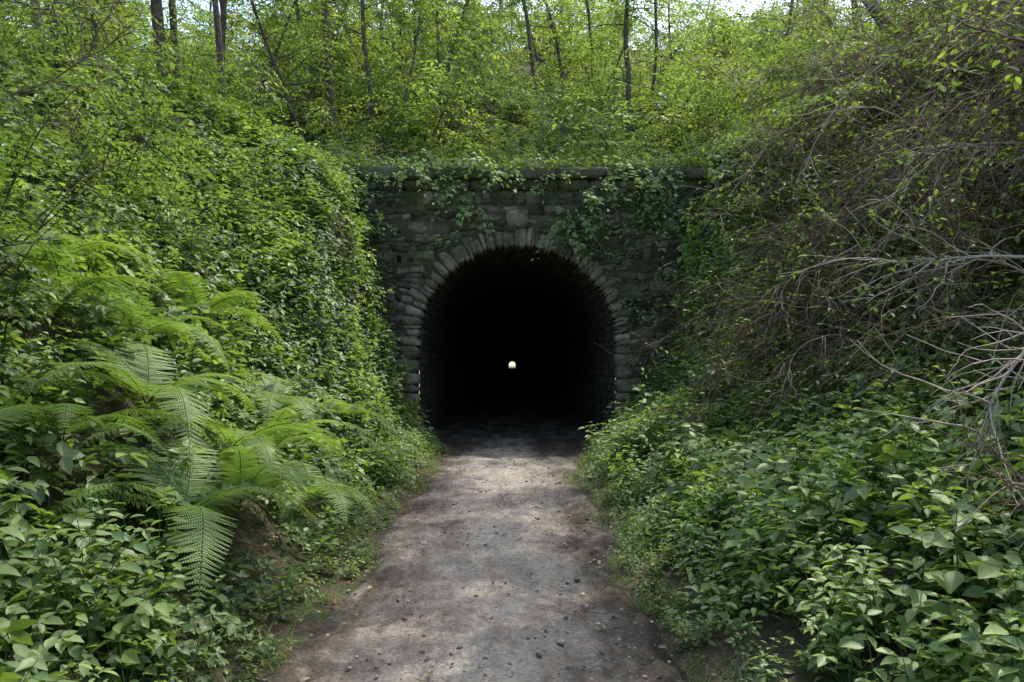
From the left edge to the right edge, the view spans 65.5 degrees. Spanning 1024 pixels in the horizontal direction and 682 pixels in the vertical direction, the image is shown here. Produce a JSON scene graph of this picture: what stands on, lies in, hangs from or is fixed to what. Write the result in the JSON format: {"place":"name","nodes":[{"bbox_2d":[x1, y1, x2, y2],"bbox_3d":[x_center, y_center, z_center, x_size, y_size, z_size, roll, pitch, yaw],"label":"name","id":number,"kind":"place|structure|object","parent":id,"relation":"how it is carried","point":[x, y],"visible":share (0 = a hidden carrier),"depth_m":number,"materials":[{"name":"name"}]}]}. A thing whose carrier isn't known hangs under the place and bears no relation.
{"place":"outdoors","nodes":[
{"label":"outdoors","id":0,"kind":"place"},
{"bbox_2d":[271,438,690,681],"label":"path","id":1,"kind":"structure","parent":0,"point":[496,640],"depth_m":5.51,"materials":[{"name":"grey gravel"}]},
{"bbox_2d":[261,456,680,681],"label":"path pebbles","id":2,"kind":"object","parent":1,"relation":"on","point":[561,641],"visible":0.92,"depth_m":5.73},
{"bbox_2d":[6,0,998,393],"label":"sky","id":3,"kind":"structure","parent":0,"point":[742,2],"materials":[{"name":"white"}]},
{"bbox_2d":[0,35,1023,681],"bbox_3d":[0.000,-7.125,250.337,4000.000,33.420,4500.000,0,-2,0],"label":"ground","id":4,"kind":"structure","parent":0,"point":[312,621],"depth_m":5.66,"materials":[{"name":"soil"}]},
{"bbox_2d":[30,0,43,56],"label":"deciduous tree","id":5,"kind":"object","parent":4,"relation":"on","point":[38,14],"visible":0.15,"depth_m":15.20,"materials":[{"name":"brown plant"}]},
{"bbox_2d":[51,0,60,73],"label":"deciduous tree","id":6,"kind":"object","parent":4,"relation":"on","point":[56,65],"visible":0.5,"depth_m":12.95,"materials":[{"name":"brown plant"}]},
{"bbox_2d":[0,0,115,53],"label":"deciduous tree","id":7,"kind":"object","parent":4,"relation":"on","point":[29,27],"visible":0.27,"depth_m":23.20,"materials":[{"name":"green plant"}]},
{"bbox_2d":[0,0,168,56],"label":"deciduous tree","id":8,"kind":"object","parent":4,"relation":"on","point":[113,13],"visible":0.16,"depth_m":22.63,"materials":[{"name":"green plant"}]},
{"bbox_2d":[0,72,174,405],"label":"foreground shrub","id":9,"kind":"object","parent":4,"relation":"on","point":[14,260],"visible":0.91,"depth_m":5.43,"materials":[{"name":"green plant"}]},
{"bbox_2d":[3,201,173,286],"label":"fern","id":10,"kind":"object","parent":4,"relation":"on","point":[81,252],"visible":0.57,"depth_m":7.04,"materials":[{"name":"green plant"}]},
{"bbox_2d":[1,223,177,331],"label":"fern","id":11,"kind":"object","parent":4,"relation":"on","point":[84,285],"visible":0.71,"depth_m":5.90,"materials":[{"name":"green plant"}]},
{"bbox_2d":[91,0,98,53],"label":"deciduous tree","id":12,"kind":"object","parent":4,"relation":"on","point":[94,24],"visible":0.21,"depth_m":20.92,"materials":[{"name":"brown plant"}]},
{"bbox_2d":[0,0,201,56],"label":"deciduous tree","id":13,"kind":"object","parent":4,"relation":"on","point":[79,2],"visible":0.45,"depth_m":19.42,"materials":[{"name":"green plant"}]},
{"bbox_2d":[0,387,214,461],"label":"fern","id":14,"kind":"object","parent":4,"relation":"on","point":[69,429],"visible":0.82,"depth_m":4.70,"materials":[{"name":"green plant"}]},
{"bbox_2d":[40,0,215,98],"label":"deciduous tree","id":15,"kind":"object","parent":4,"relation":"on","point":[139,23],"visible":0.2,"depth_m":24.53,"materials":[{"name":"green plant"}]},
{"bbox_2d":[0,0,288,240],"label":"overhanging branch","id":16,"kind":"object","parent":4,"relation":"on","point":[15,102],"visible":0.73,"depth_m":7.32,"materials":[{"name":"green plant"}]},
{"bbox_2d":[0,0,139,108],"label":"overhanging bare branch","id":17,"kind":"object","parent":16,"relation":"attached to","point":[88,31],"visible":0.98,"depth_m":5.50,"materials":[{"name":"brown plant"}]},
{"bbox_2d":[21,339,268,463],"bbox_3d":[-2.693,0.366,5.889,1.874,0.666,2.229,15,-6,-27],"label":"fern","id":18,"kind":"object","parent":4,"relation":"on","point":[130,377],"visible":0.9,"depth_m":5.86,"materials":[{"name":"green plant"}]},
{"bbox_2d":[56,290,237,376],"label":"fern","id":19,"kind":"object","parent":4,"relation":"on","point":[149,327],"visible":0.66,"depth_m":7.04,"materials":[{"name":"green plant"}]},
{"bbox_2d":[0,0,300,282],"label":"bank shrub","id":20,"kind":"object","parent":4,"relation":"on","point":[35,31],"visible":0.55,"depth_m":10.37,"materials":[{"name":"green plant"}]},
{"bbox_2d":[150,0,170,77],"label":"deciduous tree","id":21,"kind":"object","parent":4,"relation":"on","point":[156,10],"visible":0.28,"depth_m":20.32,"materials":[{"name":"brown plant"}]},
{"bbox_2d":[30,438,314,613],"bbox_3d":[-2.044,1.022,4.968,1.724,0.613,2.051,14,-3,-16],"label":"fern","id":22,"kind":"object","parent":4,"relation":"on","point":[199,507],"visible":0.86,"depth_m":4.92,"materials":[{"name":"green plant"}]},
{"bbox_2d":[164,0,212,77],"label":"deciduous tree","id":23,"kind":"object","parent":4,"relation":"on","point":[173,16],"visible":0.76,"depth_m":24.33,"materials":[{"name":"green plant"}]},
{"bbox_2d":[141,269,285,345],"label":"fern","id":24,"kind":"object","parent":4,"relation":"on","point":[191,284],"visible":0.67,"depth_m":9.08,"materials":[{"name":"green plant"}]},
{"bbox_2d":[200,0,235,99],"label":"deciduous tree","id":25,"kind":"object","parent":4,"relation":"on","point":[224,10],"visible":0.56,"depth_m":20.59,"materials":[{"name":"brown plant"}]},
{"bbox_2d":[75,394,361,478],"bbox_3d":[-2.241,0.722,6.078,2.016,0.649,1.650,1,-2,-25],"label":"fern","id":26,"kind":"object","parent":4,"relation":"on","point":[238,437],"visible":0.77,"depth_m":5.96,"materials":[{"name":"green plant"}]},
{"bbox_2d":[212,0,225,102],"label":"deciduous tree","id":27,"kind":"object","parent":4,"relation":"on","point":[218,30],"visible":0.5,"depth_m":19.19,"materials":[{"name":"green plant"}]},
{"bbox_2d":[71,106,426,490],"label":"ivy bank","id":28,"kind":"structure","parent":4,"relation":"on","point":[321,279],"depth_m":11.86,"materials":[{"name":"green plant"}]},
{"bbox_2d":[139,446,358,535],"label":"fern","id":29,"kind":"object","parent":4,"relation":"on","point":[240,476],"visible":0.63,"depth_m":5.43,"materials":[{"name":"green plant"}]},
{"bbox_2d":[186,0,333,117],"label":"deciduous tree","id":30,"kind":"object","parent":4,"relation":"on","point":[278,43],"visible":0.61,"depth_m":23.53,"materials":[{"name":"green plant"}]},
{"bbox_2d":[215,598,319,672],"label":"grass tuft","id":31,"kind":"object","parent":4,"relation":"on","point":[279,638],"visible":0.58,"depth_m":4.34,"materials":[{"name":"green plant"}]},
{"bbox_2d":[226,370,340,436],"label":"fern","id":32,"kind":"object","parent":4,"relation":"on","point":[280,400],"visible":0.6,"depth_m":8.62,"materials":[{"name":"green plant"}]},
{"bbox_2d":[186,0,383,146],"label":"deciduous tree","id":33,"kind":"object","parent":4,"relation":"on","point":[278,70],"visible":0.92,"depth_m":21.96,"materials":[{"name":"green plant"}]},
{"bbox_2d":[201,404,381,469],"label":"fern","id":34,"kind":"object","parent":4,"relation":"on","point":[284,440],"visible":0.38,"depth_m":7.34,"materials":[{"name":"green plant"}]},
{"bbox_2d":[248,456,379,527],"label":"fern","id":35,"kind":"object","parent":4,"relation":"on","point":[330,489],"visible":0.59,"depth_m":6.70,"materials":[{"name":"green plant"}]},
{"bbox_2d":[236,0,391,128],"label":"deciduous tree","id":36,"kind":"object","parent":4,"relation":"on","point":[332,38],"visible":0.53,"depth_m":27.09,"materials":[{"name":"green plant"}]},
{"bbox_2d":[276,0,382,139],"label":"deciduous tree","id":37,"kind":"object","parent":4,"relation":"on","point":[330,91],"visible":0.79,"depth_m":25.61,"materials":[{"name":"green plant"}]},
{"bbox_2d":[264,0,427,155],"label":"deciduous tree","id":38,"kind":"object","parent":4,"relation":"on","point":[363,10],"visible":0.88,"depth_m":24.17,"materials":[{"name":"green plant"}]},
{"bbox_2d":[309,388,399,443],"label":"fern","id":39,"kind":"object","parent":4,"relation":"on","point":[345,408],"visible":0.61,"depth_m":10.38,"materials":[{"name":"green plant"}]},
{"bbox_2d":[334,0,468,160],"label":"deciduous tree","id":40,"kind":"object","parent":4,"relation":"on","point":[402,41],"visible":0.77,"depth_m":23.26,"materials":[{"name":"green plant"}]},
{"bbox_2d":[8,42,795,167],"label":"hill undergrowth","id":41,"kind":"object","parent":4,"relation":"on","point":[362,152],"visible":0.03,"depth_m":24.66,"materials":[{"name":"green plant"}]},
{"bbox_2d":[365,0,513,126],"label":"deciduous tree","id":42,"kind":"object","parent":4,"relation":"on","point":[453,48],"visible":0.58,"depth_m":26.92,"materials":[{"name":"green plant"}]},
{"bbox_2d":[177,438,771,681],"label":"grass verge","id":43,"kind":"object","parent":4,"relation":"on","point":[423,488],"depth_m":6.17,"materials":[{"name":"green plant"}]},
{"bbox_2d":[1,0,976,90],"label":"hillside shrub","id":44,"kind":"object","parent":4,"relation":"on","point":[724,35],"visible":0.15,"depth_m":44.25,"materials":[{"name":"green plant"}]},
{"bbox_2d":[452,0,534,145],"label":"deciduous tree","id":45,"kind":"object","parent":4,"relation":"on","point":[490,35],"visible":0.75,"depth_m":25.23,"materials":[{"name":"green plant"}]},
{"bbox_2d":[0,2,1000,166],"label":"hillside hazel","id":46,"kind":"object","parent":4,"relation":"on","point":[413,129],"visible":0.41,"depth_m":22.95,"materials":[{"name":"green plant"}]},
{"bbox_2d":[0,0,1010,118],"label":"forest","id":47,"kind":"object","parent":4,"relation":"on","point":[536,28],"visible":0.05,"depth_m":35.22,"materials":[{"name":"green plant"}]},
{"bbox_2d":[86,1,927,166],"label":"hillside shrub","id":48,"kind":"object","parent":4,"relation":"on","point":[658,133],"visible":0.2,"depth_m":21.75,"materials":[{"name":"green plant"}]},
{"bbox_2d":[0,10,1023,681],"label":"bramble undergrowth","id":49,"kind":"object","parent":4,"relation":"on","point":[864,492],"visible":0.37,"depth_m":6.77,"materials":[{"name":"green plant"}]},
{"bbox_2d":[0,123,1023,681],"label":"nettle undergrowth","id":50,"kind":"object","parent":4,"relation":"on","point":[908,665],"visible":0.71,"depth_m":4.32,"materials":[{"name":"green plant"}]},
{"bbox_2d":[849,304,1023,528],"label":"overhanging bare branch","id":51,"kind":"object","parent":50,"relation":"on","point":[993,399],"visible":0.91,"depth_m":3.79,"materials":[{"name":"grey plant"}]},
{"bbox_2d":[0,257,1023,681],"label":"broad leaved herb","id":52,"kind":"object","parent":4,"relation":"on","point":[946,661],"visible":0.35,"depth_m":5.09,"materials":[{"name":"green plant"}]},
{"bbox_2d":[905,294,1023,412],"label":"overhanging bare branch","id":53,"kind":"object","parent":52,"relation":"attached to","point":[1008,349],"visible":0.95,"depth_m":3.41,"materials":[{"name":"brown plant"}]},
{"bbox_2d":[929,366,1023,549],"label":"overhanging bare branch","id":54,"kind":"object","parent":52,"relation":"attached to","point":[1005,479],"visible":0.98,"depth_m":3.19,"materials":[{"name":"brown plant"}]},
{"bbox_2d":[419,249,615,441],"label":"tunnel","id":55,"kind":"structure","parent":4,"relation":"on","point":[543,323],"depth_m":25.01,"materials":[{"name":"stone"}]},
{"bbox_2d":[331,166,710,424],"bbox_3d":[0.138,-0.652,17.245,9.497,6.162,0.807,0,-2,0],"label":"stone tunnel portal","id":56,"kind":"object","parent":4,"relation":"on","point":[413,288],"visible":0.43,"depth_m":17.06,"materials":[{"name":"grey stone"}]},
{"bbox_2d":[307,132,726,170],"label":"parapet shrub","id":57,"kind":"object","parent":56,"relation":"on","point":[539,162],"visible":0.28,"depth_m":17.84,"materials":[{"name":"green plant"}]},
{"bbox_2d":[322,152,713,180],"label":"parapet bramble","id":58,"kind":"object","parent":56,"relation":"on","point":[662,163],"visible":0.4,"depth_m":17.18,"materials":[{"name":"green plant"}]},
{"bbox_2d":[348,141,707,325],"bbox_3d":[0.189,-2.177,16.420,8.173,3.792,1.335,0,-2,0],"label":"trailing creeper","id":59,"kind":"object","parent":56,"relation":"attached to","point":[655,185],"visible":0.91,"depth_m":16.63,"materials":[{"name":"green plant"}]},
{"bbox_2d":[344,177,714,392],"bbox_3d":[0.012,-0.798,16.944,8.969,5.822,0.132,0,-2,0],"label":"ivy","id":60,"kind":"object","parent":56,"relation":"attached to","point":[630,203],"depth_m":17.01,"materials":[{"name":"green plant"}]},
{"bbox_2d":[489,0,569,128],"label":"deciduous tree","id":61,"kind":"object","parent":4,"relation":"on","point":[529,39],"visible":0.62,"depth_m":28.51,"materials":[{"name":"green plant"}]},
{"bbox_2d":[553,0,666,134],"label":"deciduous tree","id":62,"kind":"object","parent":4,"relation":"on","point":[599,57],"visible":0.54,"depth_m":26.68,"materials":[{"name":"green plant"}]},
{"bbox_2d":[536,0,689,152],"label":"deciduous tree","id":63,"kind":"object","parent":4,"relation":"on","point":[627,63],"visible":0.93,"depth_m":24.05,"materials":[{"name":"green plant"}]},
{"bbox_2d":[206,113,1022,681],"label":"leaf litter","id":64,"kind":"object","parent":4,"relation":"on","point":[302,679],"visible":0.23,"depth_m":5.80,"materials":[{"name":"brown plant"}]},
{"bbox_2d":[560,0,721,143],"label":"deciduous tree","id":65,"kind":"object","parent":4,"relation":"on","point":[619,21],"visible":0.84,"depth_m":24.57,"materials":[{"name":"green plant"}]},
{"bbox_2d":[668,131,820,394],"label":"ivy bank","id":66,"kind":"structure","parent":4,"relation":"on","point":[705,234],"depth_m":14.78,"materials":[{"name":"green plant"}]},
{"bbox_2d":[731,0,834,84],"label":"deciduous tree","id":67,"kind":"object","parent":4,"relation":"on","point":[790,14],"visible":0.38,"depth_m":26.34,"materials":[{"name":"green plant"}]},
{"bbox_2d":[716,10,883,133],"bbox_3d":[4.297,-3.955,12.023,2.587,1.973,3.414,-1,-2,38],"label":"overhanging branch","id":68,"kind":"object","parent":4,"relation":"on","point":[774,75],"visible":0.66,"depth_m":11.79,"materials":[{"name":"green plant"}]},
{"bbox_2d":[598,0,1023,454],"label":"bare branch thicket","id":69,"kind":"object","parent":4,"relation":"on","point":[920,102],"visible":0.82,"depth_m":8.44,"materials":[{"name":"brown plant"}]},
{"bbox_2d":[739,165,941,269],"bbox_3d":[4.154,-1.384,9.832,1.246,1.235,2.699,1,-2,-33],"label":"overhanging bare branch","id":70,"kind":"object","parent":69,"relation":"attached to","point":[851,228],"visible":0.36,"depth_m":9.66,"materials":[{"name":"brown plant"}]},
{"bbox_2d":[754,18,972,225],"bbox_3d":[3.402,-2.121,7.688,1.777,1.912,1.232,-1,-2,35],"label":"overhanging bare branch","id":71,"kind":"object","parent":69,"relation":"attached to","point":[889,59],"visible":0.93,"depth_m":7.80,"materials":[{"name":"brown plant"}]},
{"bbox_2d":[764,0,1023,172],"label":"overhanging branch","id":72,"kind":"object","parent":69,"relation":"attached to","point":[814,100],"visible":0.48,"depth_m":9.16,"materials":[{"name":"green plant"}]},
{"bbox_2d":[776,197,1023,310],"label":"overhanging bare branch","id":73,"kind":"object","parent":69,"relation":"attached to","point":[966,283],"visible":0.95,"depth_m":5.20,"materials":[{"name":"grey plant"}]},
{"bbox_2d":[785,0,1023,77],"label":"overhanging bare branch","id":74,"kind":"object","parent":69,"relation":"attached to","point":[871,4],"visible":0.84,"depth_m":6.44,"materials":[{"name":"brown plant"}]},
{"bbox_2d":[847,0,1023,118],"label":"overhanging bare branch","id":75,"kind":"object","parent":69,"relation":"attached to","point":[996,32],"visible":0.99,"depth_m":4.46,"materials":[{"name":"green plant"}]},
{"bbox_2d":[852,109,1023,234],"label":"overhanging bare branch","id":76,"kind":"object","parent":69,"relation":"attached to","point":[907,183],"visible":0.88,"depth_m":5.88,"materials":[{"name":"brown plant"}]},
{"bbox_2d":[851,0,859,61],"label":"deciduous tree","id":77,"kind":"object","parent":4,"relation":"on","point":[855,6],"visible":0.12,"depth_m":22.93,"materials":[{"name":"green plant"}]},
{"bbox_2d":[862,1,902,49],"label":"shade tree","id":78,"kind":"object","parent":4,"relation":"on","point":[879,23],"visible":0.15,"depth_m":15.29,"materials":[{"name":"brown plant"}]},
{"bbox_2d":[837,0,1023,75],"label":"bank shrub","id":79,"kind":"object","parent":4,"relation":"on","point":[874,14],"visible":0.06,"depth_m":13.02,"materials":[{"name":"green plant"}]}
]}

